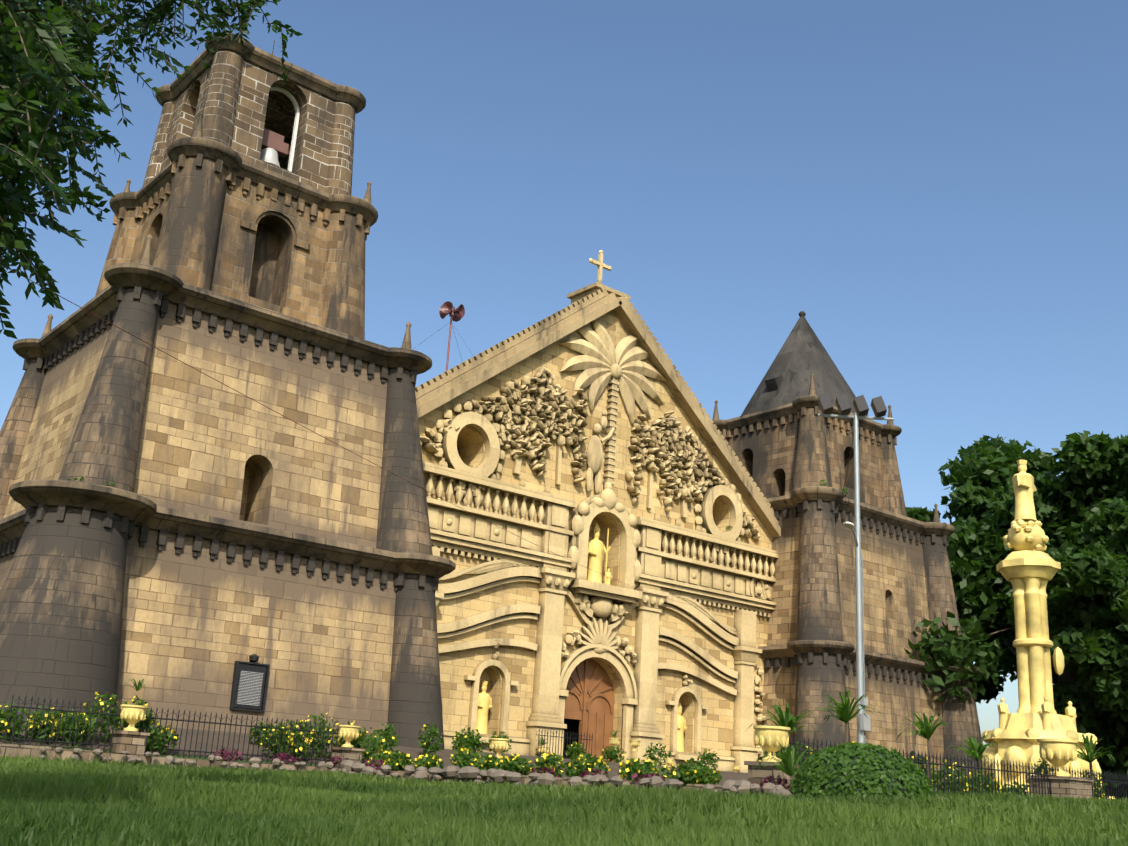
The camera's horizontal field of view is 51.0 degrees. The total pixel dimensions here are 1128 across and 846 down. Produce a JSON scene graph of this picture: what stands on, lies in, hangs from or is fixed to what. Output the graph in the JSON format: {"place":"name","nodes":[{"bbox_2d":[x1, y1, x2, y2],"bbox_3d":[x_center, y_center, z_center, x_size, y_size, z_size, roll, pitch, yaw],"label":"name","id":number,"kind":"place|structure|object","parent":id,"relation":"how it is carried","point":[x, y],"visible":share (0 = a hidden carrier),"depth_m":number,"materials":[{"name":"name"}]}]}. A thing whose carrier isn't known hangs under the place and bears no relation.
{"place":"outdoors","nodes":[
{"label":"outdoors","id":0,"kind":"place"},
{"bbox_2d":[0,0,302,338],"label":"tree","id":1,"kind":"object","parent":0,"point":[20,70],"depth_m":8.44,"materials":[{"name":"green plant"}]},
{"bbox_2d":[1,743,317,767],"bbox_3d":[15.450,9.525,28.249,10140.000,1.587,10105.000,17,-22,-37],"label":"ground","id":2,"kind":"structure","parent":0,"point":[206,758],"depth_m":27.26,"materials":[{"name":"brown soil"}]},
{"bbox_2d":[0,303,395,742],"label":"tower walls","id":3,"kind":"structure","parent":2,"relation":"on","point":[193,629],"depth_m":35.08,"materials":[{"name":"stone"}]},
{"bbox_2d":[229,654,269,711],"bbox_3d":[-8.855,7.287,33.248,0.996,1.581,0.510,17,-22,-37],"label":"plaque frame","id":4,"kind":"object","parent":3,"relation":"attached to","point":[253,658],"visible":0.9,"depth_m":33.18,"materials":[{"name":"black metal"}]},
{"bbox_2d":[233,664,266,709],"bbox_3d":[-8.943,7.434,33.302,0.840,1.180,0.460,17,-22,-37],"label":"plaque","id":5,"kind":"object","parent":4,"relation":"in","point":[252,668],"visible":0.43,"depth_m":33.16,"materials":[{"name":"black metal"}]},
{"bbox_2d":[237,671,262,705],"bbox_3d":[-8.909,7.471,33.245,0.680,0.920,0.375,17,-22,-37],"label":"plaque","id":6,"kind":"object","parent":5,"relation":"attached to","point":[250,688],"visible":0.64,"depth_m":33.10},
{"bbox_2d":[0,284,444,749],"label":"tower buttresses","id":7,"kind":"structure","parent":2,"relation":"on","point":[61,599],"depth_m":32.56,"materials":[{"name":"stone"}]},
{"bbox_2d":[0,32,455,577],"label":"cornices","id":8,"kind":"object","parent":7,"relation":"on","point":[140,510],"visible":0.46,"depth_m":36.77,"materials":[{"name":"stone"}]},
{"bbox_2d":[95,157,365,339],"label":"tower wall","id":9,"kind":"structure","parent":8,"relation":"on","point":[190,225],"depth_m":39.67,"materials":[{"name":"stone"}]},
{"bbox_2d":[113,153,369,240],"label":"corbels","id":10,"kind":"object","parent":9,"relation":"attached to","point":[141,211],"visible":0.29,"depth_m":39.98,"materials":[{"name":"stone"}]},
{"bbox_2d":[240,199,309,250],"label":"tower window frames","id":11,"kind":"structure","parent":9,"relation":"attached to","point":[255,210],"depth_m":39.69,"materials":[{"name":"stone"}]},
{"bbox_2d":[143,49,355,195],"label":"belfry wall","id":12,"kind":"structure","parent":8,"relation":"on","point":[234,100],"depth_m":41.64,"materials":[{"name":"stone"}]},
{"bbox_2d":[260,148,279,166],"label":"bell","id":13,"kind":"object","parent":12,"relation":"attached to","point":[269,155],"visible":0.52,"depth_m":41.23,"materials":[{"name":"silver metal"}]},
{"bbox_2d":[261,128,289,157],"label":"bell yoke","id":14,"kind":"object","parent":12,"relation":"attached to","point":[275,141],"visible":0.5,"depth_m":41.65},
{"bbox_2d":[269,86,299,171],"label":"window frame","id":15,"kind":"object","parent":12,"relation":"attached to","point":[289,95],"visible":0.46,"depth_m":42.03,"materials":[{"name":"white paint"}]},
{"bbox_2d":[0,743,794,794],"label":"stone border","id":16,"kind":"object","parent":2,"relation":"on","point":[14,750],"depth_m":24.82,"materials":[{"name":"grey stone"}]},
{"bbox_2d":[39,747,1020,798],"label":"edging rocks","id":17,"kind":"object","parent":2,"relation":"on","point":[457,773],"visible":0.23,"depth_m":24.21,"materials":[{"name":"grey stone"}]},
{"bbox_2d":[418,310,771,762],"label":"facade wall","id":18,"kind":"structure","parent":2,"relation":"on","point":[717,714],"depth_m":47.52,"materials":[{"name":"beige stone"}]},
{"bbox_2d":[457,445,578,758],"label":"dark opening","id":19,"kind":"object","parent":18,"relation":"in","point":[572,725],"depth_m":47.19,"materials":[{"name":"black"}]},
{"bbox_2d":[476,524,686,751],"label":"statues","id":20,"kind":"object","parent":18,"relation":"in","point":[596,548],"visible":0.69,"depth_m":47.48,"materials":[{"name":"yellow stone"}]},
{"bbox_2d":[564,658,613,761],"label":"church door","id":21,"kind":"structure","parent":18,"relation":"attached to","point":[589,702],"depth_m":46.43,"materials":[{"name":"brown wood"}]},
{"bbox_2d":[415,280,780,537],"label":"gable cornice","id":22,"kind":"structure","parent":18,"relation":"on","point":[593,301],"depth_m":49.95,"materials":[{"name":"stone"}]},
{"bbox_2d":[446,316,452,370],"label":"speaker pole","id":23,"kind":"object","parent":22,"relation":"on","point":[449,343],"visible":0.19,"depth_m":55.21,"materials":[{"name":"metal"}]},
{"bbox_2d":[439,301,464,321],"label":"loudspeakers","id":24,"kind":"object","parent":23,"relation":"attached to","point":[447,308],"visible":0.96,"depth_m":55.60,"materials":[{"name":"metal"}]},
{"bbox_2d":[589,250,611,279],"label":"cross","id":25,"kind":"object","parent":22,"relation":"attached to","point":[599,263],"visible":0.98,"depth_m":51.98,"materials":[{"name":"stone"}]},
{"bbox_2d":[420,320,778,772],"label":"facade ornaments","id":26,"kind":"object","parent":18,"relation":"attached to","point":[601,362],"visible":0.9,"depth_m":47.22},
{"bbox_2d":[761,509,945,786],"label":"tower walls","id":27,"kind":"structure","parent":2,"relation":"on","point":[895,604],"depth_m":53.66,"materials":[{"name":"stone"}]},
{"bbox_2d":[797,748,927,798],"bbox_3d":[4.862,6.154,19.234,2.400,1.680,2.000,17,-22,-37],"label":"bush","id":28,"kind":"object","parent":2,"relation":"on","point":[854,758],"visible":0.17,"depth_m":18.56,"materials":[{"name":"green"}]},
{"bbox_2d":[765,499,981,784],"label":"tower buttresses","id":29,"kind":"structure","parent":2,"relation":"on","point":[819,675],"depth_m":51.67,"materials":[{"name":"stone"}]},
{"bbox_2d":[9,269,828,613],"bbox_3d":[3.627,2.924,28.593,0.005,5.506,48.216,-3,-18,19],"label":"cable","id":30,"kind":"object","parent":29,"relation":"attached to","point":[323,437],"visible":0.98,"depth_m":11.07,"materials":[{"name":"black rubber"}]},
{"bbox_2d":[712,373,981,678],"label":"cornices","id":31,"kind":"object","parent":29,"relation":"on","point":[936,526],"visible":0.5,"depth_m":54.96,"materials":[{"name":"stone"}]},
{"bbox_2d":[741,311,870,419],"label":"tower roof","id":32,"kind":"structure","parent":31,"relation":"on","point":[802,356],"depth_m":59.63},
{"bbox_2d":[768,382,775,391],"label":"roof opening","id":33,"kind":"object","parent":32,"relation":"on","point":[771,386],"visible":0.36,"depth_m":59.15,"materials":[{"name":"black"}]},
{"bbox_2d":[720,406,906,516],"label":"tower wall","id":34,"kind":"structure","parent":31,"relation":"on","point":[804,446],"depth_m":57.82,"materials":[{"name":"stone"}]},
{"bbox_2d":[904,430,1127,798],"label":"tree foliage","id":35,"kind":"object","parent":2,"relation":"on","point":[1084,521],"visible":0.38,"depth_m":56.62,"materials":[{"name":"green plant"}]},
{"bbox_2d":[970,479,1126,685],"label":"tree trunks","id":36,"kind":"object","parent":2,"relation":"on","point":[1068,677],"depth_m":60.39,"materials":[{"name":"brown plant"}]},
{"bbox_2d":[0,719,951,791],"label":"flowers","id":37,"kind":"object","parent":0,"point":[445,756],"depth_m":30.10,"materials":[{"name":"green plant"}]},
{"bbox_2d":[4,694,1127,800],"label":"iron fence","id":38,"kind":"object","parent":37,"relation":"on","point":[575,738],"visible":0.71,"depth_m":26.73,"materials":[{"name":"black metal"}]},
{"bbox_2d":[215,747,985,794],"bbox_3d":[3.785,7.707,25.133,23.615,0.376,9.695,4,-17,-1],"label":"purple groundcover","id":39,"kind":"object","parent":37,"relation":"on","point":[546,769],"visible":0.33,"depth_m":27.24,"materials":[{"name":"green plant"}]},
{"bbox_2d":[110,730,1093,798],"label":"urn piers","id":40,"kind":"structure","parent":37,"relation":"on","point":[132,742],"depth_m":26.89,"materials":[{"name":"grey stone"}]},
{"bbox_2d":[120,704,1077,775],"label":"urn planters","id":41,"kind":"object","parent":40,"relation":"on","point":[1059,753],"visible":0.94,"depth_m":27.48,"materials":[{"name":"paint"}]},
{"bbox_2d":[125,679,1115,776],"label":"potted plants","id":42,"kind":"object","parent":37,"relation":"on","point":[844,714],"visible":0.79,"depth_m":25.05,"materials":[{"name":"green plant"}]},
{"bbox_2d":[473,723,1093,795],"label":"plant stems","id":43,"kind":"object","parent":37,"relation":"on","point":[928,740],"visible":0.23,"depth_m":25.18,"materials":[{"name":"brown plant"}]},
{"bbox_2d":[818,412,893,743],"bbox_3d":[8.729,5.016,34.482,2.344,11.450,1.082,4,-17,-2],"label":"floodlight pole","id":44,"kind":"object","parent":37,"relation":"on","point":[860,670],"visible":0.71,"depth_m":35.02,"materials":[{"name":"grey metal"}]},
{"bbox_2d":[829,434,853,519],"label":"power cable","id":45,"kind":"object","parent":44,"relation":"attached to","point":[846,475],"visible":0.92,"depth_m":40.50,"materials":[{"name":"black rubber"}]},
{"bbox_2d":[843,522,853,528],"bbox_3d":[8.294,2.974,34.418,0.300,0.140,0.712,-8,-21,34],"label":"street lamp","id":46,"kind":"object","parent":44,"relation":"attached to","point":[849,525],"visible":1,"depth_m":34.26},
{"bbox_2d":[818,393,886,416],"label":"floodlights","id":47,"kind":"object","parent":44,"relation":"attached to","point":[878,406],"visible":0.94,"depth_m":36.41,"materials":[{"name":"black metal"}]},
{"bbox_2d":[860,697,870,730],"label":"electrical boxes","id":48,"kind":"object","parent":44,"relation":"attached to","point":[865,723],"visible":0.79,"depth_m":33.68,"materials":[{"name":"white metal"}]},
{"bbox_2d":[982,460,1114,798],"bbox_3d":[13.868,6.124,35.030,4.100,10.444,4.100,17,-22,-37],"label":"marian monument","id":49,"kind":"object","parent":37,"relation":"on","point":[1028,568],"visible":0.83,"depth_m":34.51,"materials":[{"name":"paint"}]},
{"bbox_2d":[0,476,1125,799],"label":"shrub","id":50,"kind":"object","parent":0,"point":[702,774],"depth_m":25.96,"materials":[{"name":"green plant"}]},
{"bbox_2d":[0,752,1127,845],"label":"grass","id":51,"kind":"structure","parent":0,"point":[46,801],"depth_m":9.49,"materials":[{"name":"green plant"}]},
{"bbox_2d":[0,0,1127,746],"label":"sky","id":52,"kind":"structure","parent":0,"point":[939,188],"materials":[{"name":"blue"}]},
{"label":"nave roof","id":53,"kind":"object","parent":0,"visible":0},
{"bbox_2d":[413,323,472,358],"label":"guy wires","id":54,"kind":"object","parent":53,"relation":"on","point":[455,337],"visible":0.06,"depth_m":55.16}
]}

